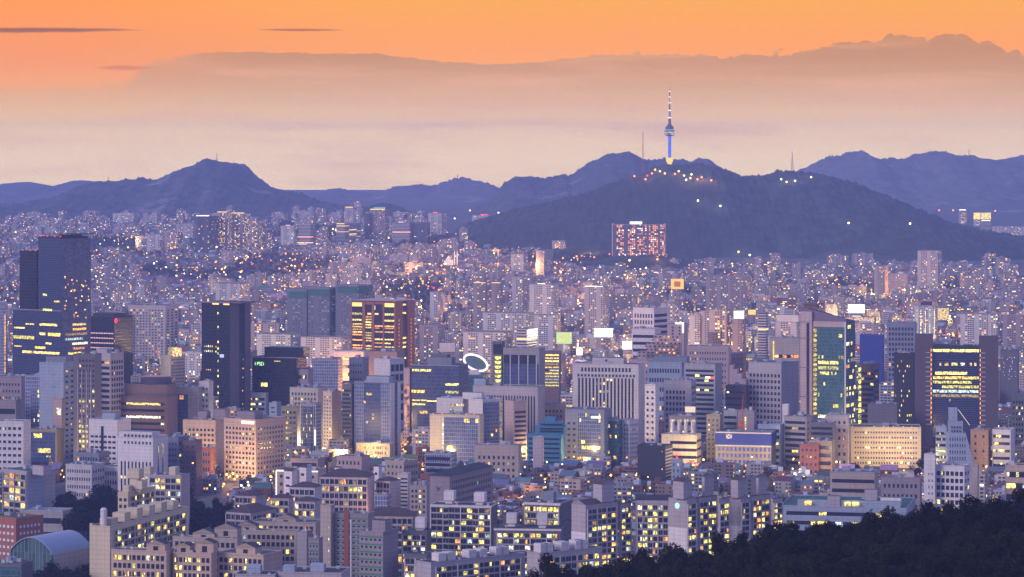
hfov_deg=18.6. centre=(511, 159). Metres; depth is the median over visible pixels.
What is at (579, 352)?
billboard
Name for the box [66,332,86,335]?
lit window
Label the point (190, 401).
office building
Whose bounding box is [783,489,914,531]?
school
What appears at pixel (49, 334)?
lit window
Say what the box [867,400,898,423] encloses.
cinema
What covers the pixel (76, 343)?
lit window
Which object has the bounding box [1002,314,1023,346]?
apartment tower
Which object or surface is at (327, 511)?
stair tower
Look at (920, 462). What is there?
tree
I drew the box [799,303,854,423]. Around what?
skyscraper
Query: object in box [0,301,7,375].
office tower
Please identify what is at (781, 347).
office building
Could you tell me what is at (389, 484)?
apartment block
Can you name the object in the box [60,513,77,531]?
tree
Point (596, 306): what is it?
apartment tower
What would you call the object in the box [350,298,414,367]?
skyscraper
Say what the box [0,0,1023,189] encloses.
sky
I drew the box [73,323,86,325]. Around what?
lit window
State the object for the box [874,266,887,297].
apartment tower
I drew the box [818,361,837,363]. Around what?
lit window
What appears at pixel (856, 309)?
billboard
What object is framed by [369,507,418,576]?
apartment block
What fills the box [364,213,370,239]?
office tower
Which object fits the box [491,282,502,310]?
apartment tower
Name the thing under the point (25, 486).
apartment block
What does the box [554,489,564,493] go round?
house
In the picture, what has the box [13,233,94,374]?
skyscraper
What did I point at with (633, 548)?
house
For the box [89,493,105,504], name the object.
tree
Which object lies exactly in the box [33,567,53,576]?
tree
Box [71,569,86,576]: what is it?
tree
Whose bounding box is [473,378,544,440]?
office building
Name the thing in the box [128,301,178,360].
apartment block
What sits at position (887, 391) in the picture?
shop building
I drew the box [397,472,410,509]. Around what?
office building
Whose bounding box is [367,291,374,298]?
unfinished tower
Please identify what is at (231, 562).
apartment block
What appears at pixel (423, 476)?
office building
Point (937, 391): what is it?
lit window
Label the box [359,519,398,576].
apartment block
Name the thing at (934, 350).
lit window
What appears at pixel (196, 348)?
apartment slab
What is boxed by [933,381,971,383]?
lit window
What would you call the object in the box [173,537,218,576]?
apartment block
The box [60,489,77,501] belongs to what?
tree
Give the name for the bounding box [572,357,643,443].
office tower
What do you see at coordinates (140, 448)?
office building
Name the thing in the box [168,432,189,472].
office building
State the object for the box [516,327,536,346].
office tower
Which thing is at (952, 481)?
office building
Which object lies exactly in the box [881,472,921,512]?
building
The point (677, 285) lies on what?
billboard
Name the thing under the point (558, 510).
apartment block
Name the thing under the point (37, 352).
lit window
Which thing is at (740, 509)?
apartment block
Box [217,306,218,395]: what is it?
slot window
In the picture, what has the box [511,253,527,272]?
apartment tower
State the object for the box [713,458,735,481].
shop building
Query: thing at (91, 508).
tree
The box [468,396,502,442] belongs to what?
office building
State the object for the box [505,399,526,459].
office building
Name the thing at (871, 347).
wrapped building
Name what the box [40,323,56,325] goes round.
lit window
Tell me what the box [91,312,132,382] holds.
office tower
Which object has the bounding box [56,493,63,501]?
tree
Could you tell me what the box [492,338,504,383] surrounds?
office tower
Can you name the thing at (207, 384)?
office building
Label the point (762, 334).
office tower
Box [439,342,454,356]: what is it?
billboard
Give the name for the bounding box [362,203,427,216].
hill
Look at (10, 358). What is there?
apartment slab
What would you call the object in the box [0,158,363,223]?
mountain
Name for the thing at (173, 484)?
apartment block
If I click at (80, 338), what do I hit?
lit window
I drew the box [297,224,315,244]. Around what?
office tower
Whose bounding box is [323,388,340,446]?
office building
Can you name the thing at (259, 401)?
office building
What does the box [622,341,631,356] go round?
billboard
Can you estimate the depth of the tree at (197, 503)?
2447.82 m
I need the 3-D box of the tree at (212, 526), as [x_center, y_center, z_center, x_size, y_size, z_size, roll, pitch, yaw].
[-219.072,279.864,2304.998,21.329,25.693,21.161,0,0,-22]
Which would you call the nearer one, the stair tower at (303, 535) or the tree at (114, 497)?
the stair tower at (303, 535)
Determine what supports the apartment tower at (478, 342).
on the ground
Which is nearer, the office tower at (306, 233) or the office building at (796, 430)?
the office building at (796, 430)
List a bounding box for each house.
[498,505,514,515]
[499,513,521,524]
[502,499,523,506]
[512,507,523,511]
[515,510,523,524]
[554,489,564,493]
[556,494,573,497]
[567,490,588,494]
[575,492,592,495]
[632,521,635,531]
[632,536,635,543]
[632,544,635,552]
[692,491,699,495]
[819,489,829,494]
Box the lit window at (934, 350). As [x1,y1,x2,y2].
[933,349,978,351]
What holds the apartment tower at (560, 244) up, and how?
on the ground
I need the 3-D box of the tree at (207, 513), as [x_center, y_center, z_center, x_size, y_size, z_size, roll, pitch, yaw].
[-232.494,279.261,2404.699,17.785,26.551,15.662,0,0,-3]
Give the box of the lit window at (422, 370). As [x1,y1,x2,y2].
[412,369,430,371]
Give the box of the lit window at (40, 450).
[38,448,50,452]
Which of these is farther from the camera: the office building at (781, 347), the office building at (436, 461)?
the office building at (781, 347)
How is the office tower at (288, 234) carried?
on the ground
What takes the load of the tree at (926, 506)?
on the hill at (955, 570)
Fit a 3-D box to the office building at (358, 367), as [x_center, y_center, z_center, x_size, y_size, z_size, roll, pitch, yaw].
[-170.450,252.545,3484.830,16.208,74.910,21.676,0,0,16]
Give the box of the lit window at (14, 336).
[13,335,33,338]
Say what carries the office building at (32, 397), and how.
on the ground
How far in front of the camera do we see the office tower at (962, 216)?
9854.50 m
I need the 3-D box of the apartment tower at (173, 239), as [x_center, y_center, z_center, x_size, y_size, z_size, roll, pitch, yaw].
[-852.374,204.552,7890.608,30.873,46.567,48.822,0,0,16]
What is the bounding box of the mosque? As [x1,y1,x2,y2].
[444,251,457,264]
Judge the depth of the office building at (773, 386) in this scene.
3221.74 m
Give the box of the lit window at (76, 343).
[72,342,86,344]
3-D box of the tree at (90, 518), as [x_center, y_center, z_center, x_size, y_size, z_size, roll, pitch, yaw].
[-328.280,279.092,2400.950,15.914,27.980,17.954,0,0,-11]
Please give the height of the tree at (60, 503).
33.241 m
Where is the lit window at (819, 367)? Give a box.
[818,366,837,369]
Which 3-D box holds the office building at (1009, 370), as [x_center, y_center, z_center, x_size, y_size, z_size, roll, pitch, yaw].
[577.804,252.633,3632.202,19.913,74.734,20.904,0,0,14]
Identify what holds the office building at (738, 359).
on the ground
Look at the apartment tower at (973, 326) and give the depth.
4737.58 m
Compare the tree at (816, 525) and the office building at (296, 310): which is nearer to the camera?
the tree at (816, 525)
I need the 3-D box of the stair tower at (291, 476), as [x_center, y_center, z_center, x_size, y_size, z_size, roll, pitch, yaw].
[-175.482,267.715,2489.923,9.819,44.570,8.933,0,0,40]
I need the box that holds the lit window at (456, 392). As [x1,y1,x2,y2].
[445,391,458,393]
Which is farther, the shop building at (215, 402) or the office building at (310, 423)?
the shop building at (215, 402)
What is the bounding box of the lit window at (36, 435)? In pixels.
[34,433,41,437]
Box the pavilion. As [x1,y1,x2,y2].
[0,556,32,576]
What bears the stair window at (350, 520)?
in the apartment block at (349, 524)
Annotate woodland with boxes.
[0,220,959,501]
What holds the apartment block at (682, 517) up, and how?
on the ground
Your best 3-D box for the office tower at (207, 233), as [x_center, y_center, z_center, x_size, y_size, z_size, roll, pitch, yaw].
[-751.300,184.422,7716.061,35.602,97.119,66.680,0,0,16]
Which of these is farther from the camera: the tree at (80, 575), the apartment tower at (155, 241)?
the apartment tower at (155, 241)
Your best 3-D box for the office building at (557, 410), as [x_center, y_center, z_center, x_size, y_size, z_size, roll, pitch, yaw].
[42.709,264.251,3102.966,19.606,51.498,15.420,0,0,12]
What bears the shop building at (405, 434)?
on the ground
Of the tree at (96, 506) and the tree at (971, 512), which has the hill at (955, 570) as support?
the tree at (971, 512)
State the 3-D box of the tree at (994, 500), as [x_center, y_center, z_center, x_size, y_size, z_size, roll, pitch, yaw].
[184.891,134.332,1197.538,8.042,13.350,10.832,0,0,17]
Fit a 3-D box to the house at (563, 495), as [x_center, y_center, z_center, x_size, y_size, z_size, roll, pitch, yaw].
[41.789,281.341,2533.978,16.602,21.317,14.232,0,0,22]
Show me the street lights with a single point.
(441, 323)
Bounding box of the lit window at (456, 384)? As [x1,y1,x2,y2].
[445,383,458,385]
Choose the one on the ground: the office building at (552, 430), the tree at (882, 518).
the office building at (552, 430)
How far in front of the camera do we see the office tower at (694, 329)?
4256.11 m
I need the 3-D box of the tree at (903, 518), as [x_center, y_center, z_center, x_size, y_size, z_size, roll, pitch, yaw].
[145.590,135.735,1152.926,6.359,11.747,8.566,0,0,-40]
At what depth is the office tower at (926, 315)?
4866.35 m
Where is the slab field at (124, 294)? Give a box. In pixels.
[0,208,1023,352]
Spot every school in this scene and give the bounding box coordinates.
[0,509,43,556]
[65,458,104,500]
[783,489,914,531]
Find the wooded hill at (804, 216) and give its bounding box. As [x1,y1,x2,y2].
[447,162,1023,261]
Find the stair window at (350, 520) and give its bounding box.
[350,520,351,576]
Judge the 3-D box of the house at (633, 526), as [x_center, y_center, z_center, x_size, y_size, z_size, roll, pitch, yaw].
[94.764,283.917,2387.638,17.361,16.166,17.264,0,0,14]
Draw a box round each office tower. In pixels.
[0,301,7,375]
[73,351,101,461]
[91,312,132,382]
[196,215,218,253]
[281,225,296,244]
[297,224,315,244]
[336,223,360,243]
[345,207,355,223]
[354,201,361,227]
[354,375,400,455]
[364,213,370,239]
[370,207,388,241]
[392,222,410,243]
[411,222,429,243]
[428,212,446,234]
[472,214,490,221]
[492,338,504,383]
[503,346,544,384]
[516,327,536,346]
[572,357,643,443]
[661,302,677,323]
[689,314,700,344]
[700,310,708,344]
[707,331,721,344]
[709,309,730,344]
[732,318,745,351]
[758,312,767,358]
[775,315,799,336]
[894,349,914,423]
[914,301,937,339]
[915,333,997,455]
[959,209,966,223]
[974,212,980,225]
[981,213,991,230]
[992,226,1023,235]
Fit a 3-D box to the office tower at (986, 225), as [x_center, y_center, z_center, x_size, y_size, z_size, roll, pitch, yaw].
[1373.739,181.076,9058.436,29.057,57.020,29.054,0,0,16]
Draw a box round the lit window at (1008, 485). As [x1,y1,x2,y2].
[1006,483,1015,487]
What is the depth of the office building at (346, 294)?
4684.41 m
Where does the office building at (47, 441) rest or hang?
on the ground
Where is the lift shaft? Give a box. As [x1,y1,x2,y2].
[782,404,789,422]
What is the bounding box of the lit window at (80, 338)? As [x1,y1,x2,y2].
[65,337,81,340]
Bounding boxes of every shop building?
[213,395,218,411]
[227,406,240,416]
[235,564,279,576]
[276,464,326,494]
[278,562,349,576]
[284,452,287,464]
[288,446,310,461]
[312,356,342,396]
[329,437,348,448]
[329,445,351,455]
[356,440,393,457]
[401,430,411,440]
[407,436,411,443]
[412,426,429,453]
[524,483,548,495]
[527,491,543,499]
[559,476,585,493]
[560,393,571,406]
[569,494,592,502]
[614,482,632,520]
[615,499,620,527]
[655,480,672,494]
[690,467,717,491]
[700,492,724,499]
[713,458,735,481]
[744,475,756,495]
[745,460,762,476]
[799,439,818,472]
[878,483,880,495]
[881,379,893,402]
[970,469,987,503]
[1005,458,1023,500]
[1008,418,1011,427]
[1015,445,1023,462]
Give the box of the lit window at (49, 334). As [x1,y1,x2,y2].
[48,333,59,335]
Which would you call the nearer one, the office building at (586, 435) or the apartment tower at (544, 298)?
the office building at (586, 435)
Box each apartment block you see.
[2,464,55,512]
[89,499,188,576]
[96,348,123,416]
[105,308,127,315]
[111,539,173,576]
[118,468,154,510]
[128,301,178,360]
[144,466,189,531]
[172,522,242,551]
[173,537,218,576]
[217,541,282,576]
[225,503,277,523]
[234,489,266,507]
[237,520,299,564]
[252,513,319,535]
[269,494,294,516]
[289,481,322,504]
[294,496,320,518]
[308,535,322,565]
[318,468,374,511]
[334,509,374,576]
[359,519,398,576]
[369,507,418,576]
[376,476,401,507]
[402,516,431,576]
[404,550,433,576]
[410,477,429,525]
[416,545,524,576]
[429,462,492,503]
[430,490,497,555]
[494,512,563,576]
[523,491,571,540]
[527,538,602,576]
[571,480,617,566]
[618,496,631,561]
[622,414,638,463]
[635,494,669,563]
[668,477,696,556]
[696,473,717,555]
[718,492,729,541]
[729,476,750,544]
[749,474,770,539]
[771,492,782,527]
[850,422,920,467]
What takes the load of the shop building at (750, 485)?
on the ground
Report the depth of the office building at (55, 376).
2965.73 m
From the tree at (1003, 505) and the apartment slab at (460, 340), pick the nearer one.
the tree at (1003, 505)
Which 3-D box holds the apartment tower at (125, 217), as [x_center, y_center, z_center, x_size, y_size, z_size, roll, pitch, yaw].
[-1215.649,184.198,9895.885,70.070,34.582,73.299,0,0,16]
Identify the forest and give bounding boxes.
[526,518,1023,576]
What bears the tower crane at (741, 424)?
on the ground
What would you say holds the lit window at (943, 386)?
in the office tower at (963, 378)
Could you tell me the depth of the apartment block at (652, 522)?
2101.25 m
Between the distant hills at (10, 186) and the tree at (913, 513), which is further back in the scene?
the distant hills at (10, 186)
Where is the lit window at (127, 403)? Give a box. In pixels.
[126,402,159,404]
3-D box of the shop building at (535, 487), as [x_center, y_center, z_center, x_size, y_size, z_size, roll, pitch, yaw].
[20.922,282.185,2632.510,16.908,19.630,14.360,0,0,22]
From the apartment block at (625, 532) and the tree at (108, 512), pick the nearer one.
the apartment block at (625, 532)
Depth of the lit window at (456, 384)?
3152.24 m
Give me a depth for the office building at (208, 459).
2814.06 m
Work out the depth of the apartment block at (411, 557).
2004.31 m
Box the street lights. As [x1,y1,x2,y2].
[5,221,1001,487]
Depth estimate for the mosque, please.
7288.31 m
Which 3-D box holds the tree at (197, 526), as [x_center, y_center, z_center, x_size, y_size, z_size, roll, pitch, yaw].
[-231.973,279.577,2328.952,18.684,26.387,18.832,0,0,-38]
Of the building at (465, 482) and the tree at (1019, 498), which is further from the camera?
the building at (465, 482)
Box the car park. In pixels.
[830,466,877,495]
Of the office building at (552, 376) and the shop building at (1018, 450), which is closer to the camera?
the shop building at (1018, 450)
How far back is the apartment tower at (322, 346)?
4319.12 m
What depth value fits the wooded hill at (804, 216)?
7988.08 m
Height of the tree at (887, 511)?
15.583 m
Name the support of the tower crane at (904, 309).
on the ground
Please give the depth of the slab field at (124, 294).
6125.63 m
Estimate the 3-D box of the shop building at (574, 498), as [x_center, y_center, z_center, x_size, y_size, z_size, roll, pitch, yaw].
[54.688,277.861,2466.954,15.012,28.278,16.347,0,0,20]
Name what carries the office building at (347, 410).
on the ground
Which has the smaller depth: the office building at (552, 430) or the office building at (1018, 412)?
the office building at (552, 430)
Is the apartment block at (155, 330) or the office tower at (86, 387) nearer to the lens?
the office tower at (86, 387)
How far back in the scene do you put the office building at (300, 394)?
3100.20 m
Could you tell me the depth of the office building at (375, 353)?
3668.36 m
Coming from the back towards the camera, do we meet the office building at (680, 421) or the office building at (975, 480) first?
the office building at (680, 421)
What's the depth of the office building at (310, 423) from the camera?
3009.24 m
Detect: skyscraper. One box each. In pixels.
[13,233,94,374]
[202,300,256,410]
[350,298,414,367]
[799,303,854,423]
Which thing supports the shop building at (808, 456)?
on the ground
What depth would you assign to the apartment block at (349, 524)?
2077.12 m
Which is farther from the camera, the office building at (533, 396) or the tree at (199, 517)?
the office building at (533, 396)
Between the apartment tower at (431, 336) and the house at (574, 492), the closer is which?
the house at (574, 492)
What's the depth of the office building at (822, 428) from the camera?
2912.16 m
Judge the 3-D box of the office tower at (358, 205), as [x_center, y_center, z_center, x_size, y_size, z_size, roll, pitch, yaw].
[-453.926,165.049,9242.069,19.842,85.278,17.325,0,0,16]
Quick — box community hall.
[20,505,71,533]
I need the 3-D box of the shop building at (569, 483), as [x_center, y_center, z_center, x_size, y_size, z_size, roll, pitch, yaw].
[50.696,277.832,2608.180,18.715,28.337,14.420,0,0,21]
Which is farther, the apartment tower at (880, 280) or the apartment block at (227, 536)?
the apartment tower at (880, 280)
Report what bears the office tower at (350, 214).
on the ground
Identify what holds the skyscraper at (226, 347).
on the ground
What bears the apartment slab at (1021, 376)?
on the ground
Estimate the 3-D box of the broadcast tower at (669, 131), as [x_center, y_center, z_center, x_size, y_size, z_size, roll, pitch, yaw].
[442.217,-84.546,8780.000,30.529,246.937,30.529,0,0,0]
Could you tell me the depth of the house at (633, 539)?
2294.02 m
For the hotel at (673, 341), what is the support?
on the ground
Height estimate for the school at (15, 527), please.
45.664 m
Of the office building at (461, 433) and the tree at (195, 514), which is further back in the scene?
the office building at (461, 433)
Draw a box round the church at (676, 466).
[671,453,682,479]
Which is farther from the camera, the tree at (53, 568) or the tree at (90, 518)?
the tree at (90, 518)
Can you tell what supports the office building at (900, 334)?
on the ground
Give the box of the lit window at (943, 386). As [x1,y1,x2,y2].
[942,385,978,387]
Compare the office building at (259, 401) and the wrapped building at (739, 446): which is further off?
the office building at (259, 401)
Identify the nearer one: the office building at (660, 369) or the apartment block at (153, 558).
the apartment block at (153, 558)
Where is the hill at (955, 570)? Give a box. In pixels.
[677,525,1023,576]
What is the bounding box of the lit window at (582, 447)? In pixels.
[581,446,599,449]
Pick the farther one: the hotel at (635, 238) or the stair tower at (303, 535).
the hotel at (635, 238)
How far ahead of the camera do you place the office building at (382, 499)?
2364.66 m
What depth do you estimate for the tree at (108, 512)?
2419.50 m
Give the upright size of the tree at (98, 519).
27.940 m
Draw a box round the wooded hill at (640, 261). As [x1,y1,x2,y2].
[580,254,703,269]
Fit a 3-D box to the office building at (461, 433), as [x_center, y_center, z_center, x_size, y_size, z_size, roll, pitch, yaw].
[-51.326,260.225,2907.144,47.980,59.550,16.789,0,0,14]
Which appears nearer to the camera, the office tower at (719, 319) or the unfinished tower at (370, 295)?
the office tower at (719, 319)
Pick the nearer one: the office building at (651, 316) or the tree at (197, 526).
the tree at (197, 526)
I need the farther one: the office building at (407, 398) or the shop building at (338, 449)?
the office building at (407, 398)
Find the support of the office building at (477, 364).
on the ground
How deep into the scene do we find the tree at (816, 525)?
1186.61 m
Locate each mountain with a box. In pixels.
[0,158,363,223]
[447,151,719,217]
[796,150,1023,214]
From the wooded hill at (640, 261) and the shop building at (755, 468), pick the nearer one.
the shop building at (755, 468)
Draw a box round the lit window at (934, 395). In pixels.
[933,394,978,396]
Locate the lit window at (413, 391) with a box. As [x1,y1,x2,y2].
[412,390,424,392]
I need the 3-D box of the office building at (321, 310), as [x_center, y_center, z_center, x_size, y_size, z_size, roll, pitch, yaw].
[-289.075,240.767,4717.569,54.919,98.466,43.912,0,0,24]
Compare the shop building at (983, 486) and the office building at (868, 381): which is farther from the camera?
the office building at (868, 381)
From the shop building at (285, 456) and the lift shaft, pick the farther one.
the lift shaft
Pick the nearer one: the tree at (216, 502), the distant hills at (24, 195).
the tree at (216, 502)
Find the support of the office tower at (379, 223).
on the ground
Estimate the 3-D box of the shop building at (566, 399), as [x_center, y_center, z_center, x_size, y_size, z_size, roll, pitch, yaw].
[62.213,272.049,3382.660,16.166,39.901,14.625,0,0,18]
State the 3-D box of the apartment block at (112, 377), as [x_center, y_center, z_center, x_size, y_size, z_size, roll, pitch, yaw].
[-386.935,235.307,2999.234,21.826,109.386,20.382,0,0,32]
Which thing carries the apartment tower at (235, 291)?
on the ground
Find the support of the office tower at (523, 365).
on the ground
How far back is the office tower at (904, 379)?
3096.03 m
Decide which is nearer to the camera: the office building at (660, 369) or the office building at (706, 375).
the office building at (706, 375)
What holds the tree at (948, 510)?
on the hill at (955, 570)
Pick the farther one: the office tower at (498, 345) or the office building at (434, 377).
the office building at (434, 377)
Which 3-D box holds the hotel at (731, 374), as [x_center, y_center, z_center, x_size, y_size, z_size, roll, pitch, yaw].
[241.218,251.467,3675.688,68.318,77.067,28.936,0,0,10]
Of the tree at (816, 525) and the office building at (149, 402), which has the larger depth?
the office building at (149, 402)
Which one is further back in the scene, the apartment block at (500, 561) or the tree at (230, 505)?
the tree at (230, 505)
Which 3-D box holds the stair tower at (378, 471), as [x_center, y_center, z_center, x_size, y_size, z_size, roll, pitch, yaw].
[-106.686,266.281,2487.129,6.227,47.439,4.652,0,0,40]
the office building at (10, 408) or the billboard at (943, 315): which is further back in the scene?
the billboard at (943, 315)
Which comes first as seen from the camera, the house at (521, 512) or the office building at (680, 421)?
the house at (521, 512)
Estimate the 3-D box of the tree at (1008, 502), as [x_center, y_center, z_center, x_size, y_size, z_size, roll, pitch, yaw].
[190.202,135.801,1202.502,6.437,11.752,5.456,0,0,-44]
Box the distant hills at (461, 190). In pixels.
[311,177,498,202]
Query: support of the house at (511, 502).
on the ground
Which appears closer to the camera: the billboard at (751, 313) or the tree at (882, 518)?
the tree at (882, 518)
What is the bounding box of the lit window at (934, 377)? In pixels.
[933,376,978,378]
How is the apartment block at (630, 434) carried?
on the ground
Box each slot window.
[101,426,103,449]
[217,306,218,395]
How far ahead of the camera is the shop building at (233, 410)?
3183.06 m
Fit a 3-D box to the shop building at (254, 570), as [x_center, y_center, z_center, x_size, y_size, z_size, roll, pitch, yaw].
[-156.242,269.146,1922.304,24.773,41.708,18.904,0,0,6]
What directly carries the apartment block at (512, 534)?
on the ground
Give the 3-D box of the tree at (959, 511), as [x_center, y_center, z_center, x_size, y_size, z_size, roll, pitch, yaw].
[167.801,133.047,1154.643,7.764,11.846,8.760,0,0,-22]
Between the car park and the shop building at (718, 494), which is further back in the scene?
the car park
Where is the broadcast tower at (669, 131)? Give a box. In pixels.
[664,87,674,163]
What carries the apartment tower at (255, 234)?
on the ground
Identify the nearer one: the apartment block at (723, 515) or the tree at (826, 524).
the tree at (826, 524)
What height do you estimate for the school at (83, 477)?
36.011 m
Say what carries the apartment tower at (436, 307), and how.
on the ground
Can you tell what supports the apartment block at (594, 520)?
on the ground
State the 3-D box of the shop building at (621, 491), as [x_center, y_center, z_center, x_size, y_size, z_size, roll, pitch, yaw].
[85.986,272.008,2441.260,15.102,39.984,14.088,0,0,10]
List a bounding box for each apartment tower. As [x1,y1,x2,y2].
[113,213,141,222]
[147,234,163,252]
[165,232,182,249]
[176,223,195,239]
[216,282,249,300]
[217,212,232,249]
[232,213,249,250]
[250,222,261,249]
[251,322,284,351]
[257,332,299,355]
[301,335,350,366]
[419,324,444,361]
[430,291,442,323]
[463,330,512,368]
[473,282,487,329]
[483,311,533,345]
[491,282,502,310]
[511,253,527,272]
[512,276,527,311]
[530,283,558,314]
[534,314,560,350]
[536,249,552,276]
[552,240,565,249]
[584,286,609,334]
[706,276,751,317]
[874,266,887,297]
[917,250,941,288]
[960,313,999,344]
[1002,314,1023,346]
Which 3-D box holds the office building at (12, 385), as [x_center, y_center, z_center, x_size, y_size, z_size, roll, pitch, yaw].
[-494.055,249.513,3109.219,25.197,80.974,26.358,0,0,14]
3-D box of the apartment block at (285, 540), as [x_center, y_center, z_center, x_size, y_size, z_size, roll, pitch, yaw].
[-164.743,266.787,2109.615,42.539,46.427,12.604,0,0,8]
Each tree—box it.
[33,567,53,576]
[43,559,62,576]
[52,498,65,507]
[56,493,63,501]
[58,566,72,576]
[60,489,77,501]
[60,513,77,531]
[63,502,89,533]
[68,499,80,506]
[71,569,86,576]
[75,564,89,575]
[78,498,96,512]
[78,506,93,536]
[78,572,91,576]
[83,503,95,515]
[88,483,104,501]
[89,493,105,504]
[89,513,111,529]
[93,506,113,516]
[95,493,117,510]
[95,499,105,514]
[102,484,117,499]
[103,485,118,503]
[105,499,117,511]
[189,519,205,534]
[190,485,194,502]
[190,498,205,512]
[190,510,203,532]
[190,515,208,534]
[197,516,216,527]
[198,506,212,520]
[209,523,219,528]
[212,497,222,508]
[213,507,225,515]
[217,510,226,522]
[218,502,233,512]
[800,525,811,536]
[809,521,822,534]
[819,520,831,538]
[832,523,840,531]
[843,525,855,537]
[845,521,857,533]
[852,521,862,534]
[860,509,885,536]
[876,513,889,527]
[880,505,898,523]
[897,513,911,525]
[909,509,920,516]
[913,467,921,474]
[916,458,923,472]
[919,499,935,519]
[924,509,945,528]
[928,507,940,515]
[942,501,957,520]
[955,504,969,517]
[958,494,979,509]
[960,505,979,525]
[977,502,986,514]
[985,494,1002,506]
[985,496,1009,515]
[1004,498,1013,513]
[1011,484,1023,508]
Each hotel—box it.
[183,408,229,472]
[224,410,284,480]
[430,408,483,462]
[612,221,666,256]
[629,322,687,398]
[687,341,746,396]
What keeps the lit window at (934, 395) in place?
in the office tower at (963, 378)
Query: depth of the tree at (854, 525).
1184.18 m
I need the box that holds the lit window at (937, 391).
[933,390,978,392]
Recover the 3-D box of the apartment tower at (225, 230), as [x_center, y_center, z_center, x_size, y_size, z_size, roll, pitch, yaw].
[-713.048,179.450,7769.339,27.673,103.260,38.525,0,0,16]
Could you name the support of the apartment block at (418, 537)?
on the ground
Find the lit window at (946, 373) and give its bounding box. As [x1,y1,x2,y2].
[935,372,966,374]
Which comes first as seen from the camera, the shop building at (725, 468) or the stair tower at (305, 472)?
the stair tower at (305, 472)
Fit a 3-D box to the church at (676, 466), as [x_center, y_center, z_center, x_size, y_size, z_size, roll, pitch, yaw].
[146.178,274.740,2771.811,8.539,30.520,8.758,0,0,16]
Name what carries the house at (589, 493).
on the ground
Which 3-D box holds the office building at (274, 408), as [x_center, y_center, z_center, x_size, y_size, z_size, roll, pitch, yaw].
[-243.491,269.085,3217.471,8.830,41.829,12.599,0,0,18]
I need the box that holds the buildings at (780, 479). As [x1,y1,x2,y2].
[0,215,1023,556]
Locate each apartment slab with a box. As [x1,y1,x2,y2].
[8,355,12,361]
[8,362,12,373]
[182,351,201,379]
[189,345,201,351]
[459,335,462,346]
[754,336,770,353]
[855,331,865,344]
[855,353,859,361]
[884,351,886,370]
[998,363,1023,390]
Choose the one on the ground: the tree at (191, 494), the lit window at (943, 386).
the tree at (191, 494)
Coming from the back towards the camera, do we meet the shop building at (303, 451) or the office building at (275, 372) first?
the office building at (275, 372)
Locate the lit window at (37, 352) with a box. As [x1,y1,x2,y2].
[34,351,58,354]
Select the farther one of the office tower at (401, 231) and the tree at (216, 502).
the office tower at (401, 231)
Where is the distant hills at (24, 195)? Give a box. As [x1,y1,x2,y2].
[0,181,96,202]
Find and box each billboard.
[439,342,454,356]
[556,332,571,356]
[576,347,582,359]
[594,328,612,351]
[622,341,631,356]
[671,279,683,292]
[733,311,743,318]
[748,309,755,323]
[848,304,864,316]
[938,308,948,323]
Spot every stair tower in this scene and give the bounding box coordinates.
[283,468,298,494]
[297,529,311,565]
[299,465,311,482]
[320,503,334,565]
[374,465,381,492]
[924,452,935,506]
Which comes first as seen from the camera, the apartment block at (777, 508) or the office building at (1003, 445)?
the apartment block at (777, 508)
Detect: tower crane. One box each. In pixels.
[738,400,744,431]
[900,298,909,319]
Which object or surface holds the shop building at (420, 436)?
on the ground
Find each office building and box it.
[0,373,25,418]
[0,397,20,419]
[0,415,30,472]
[25,372,38,427]
[31,425,63,463]
[39,356,72,465]
[52,397,64,464]
[76,448,109,464]
[89,412,130,464]
[105,464,117,496]
[117,430,167,490]
[121,375,177,434]
[160,348,184,384]
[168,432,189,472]
[176,382,202,434]
[181,437,201,495]
[199,379,212,417]
[202,444,215,474]
[251,387,268,413]
[252,346,309,413]
[269,401,281,415]
[281,404,299,446]
[287,289,307,345]
[290,380,327,447]
[290,453,324,466]
[297,286,335,335]
[298,367,313,385]
[301,399,320,451]
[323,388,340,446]
[332,348,369,382]
[336,284,372,348]
[342,382,353,453]
[349,354,368,382]
[368,348,404,374]
[374,355,403,421]
[374,492,391,507]
[385,458,417,483]
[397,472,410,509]
[404,367,410,431]
[411,354,467,431]
[420,473,430,482]
[425,450,456,473]
[436,392,484,412]
[463,353,488,391]
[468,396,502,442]
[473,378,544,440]
[474,441,521,482]
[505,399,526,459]
[527,416,566,470]
[533,436,543,467]
[545,350,560,403]
[545,401,565,420]
[565,406,611,460]
[608,416,622,467]
[632,326,660,357]
[633,305,667,333]
[645,383,658,442]
[647,355,688,418]
[661,427,700,462]
[664,376,695,432]
[669,406,696,432]
[684,359,721,434]
[706,411,723,462]
[723,408,737,428]
[725,382,748,409]
[731,351,745,377]
[738,407,756,429]
[748,359,798,429]
[758,421,783,467]
[769,332,799,391]
[784,411,816,468]
[809,437,834,469]
[810,417,835,468]
[826,409,849,468]
[858,360,878,423]
[887,319,916,380]
[936,422,946,463]
[936,458,969,512]
[947,407,973,468]
[970,425,990,471]
[971,464,978,503]
[992,425,1014,466]
[1000,347,1018,404]
[1012,389,1023,441]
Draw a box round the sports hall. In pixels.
[9,530,89,573]
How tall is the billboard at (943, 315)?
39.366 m
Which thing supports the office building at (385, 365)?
on the ground
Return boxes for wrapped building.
[715,429,775,464]
[860,334,883,383]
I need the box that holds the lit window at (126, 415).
[126,415,159,417]
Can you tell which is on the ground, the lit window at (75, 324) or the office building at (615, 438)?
the office building at (615, 438)
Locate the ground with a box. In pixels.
[0,190,1023,543]
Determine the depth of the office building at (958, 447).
2837.53 m
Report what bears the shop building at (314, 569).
on the ground
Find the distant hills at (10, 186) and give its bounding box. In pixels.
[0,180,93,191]
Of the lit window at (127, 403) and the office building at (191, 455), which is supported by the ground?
the office building at (191, 455)

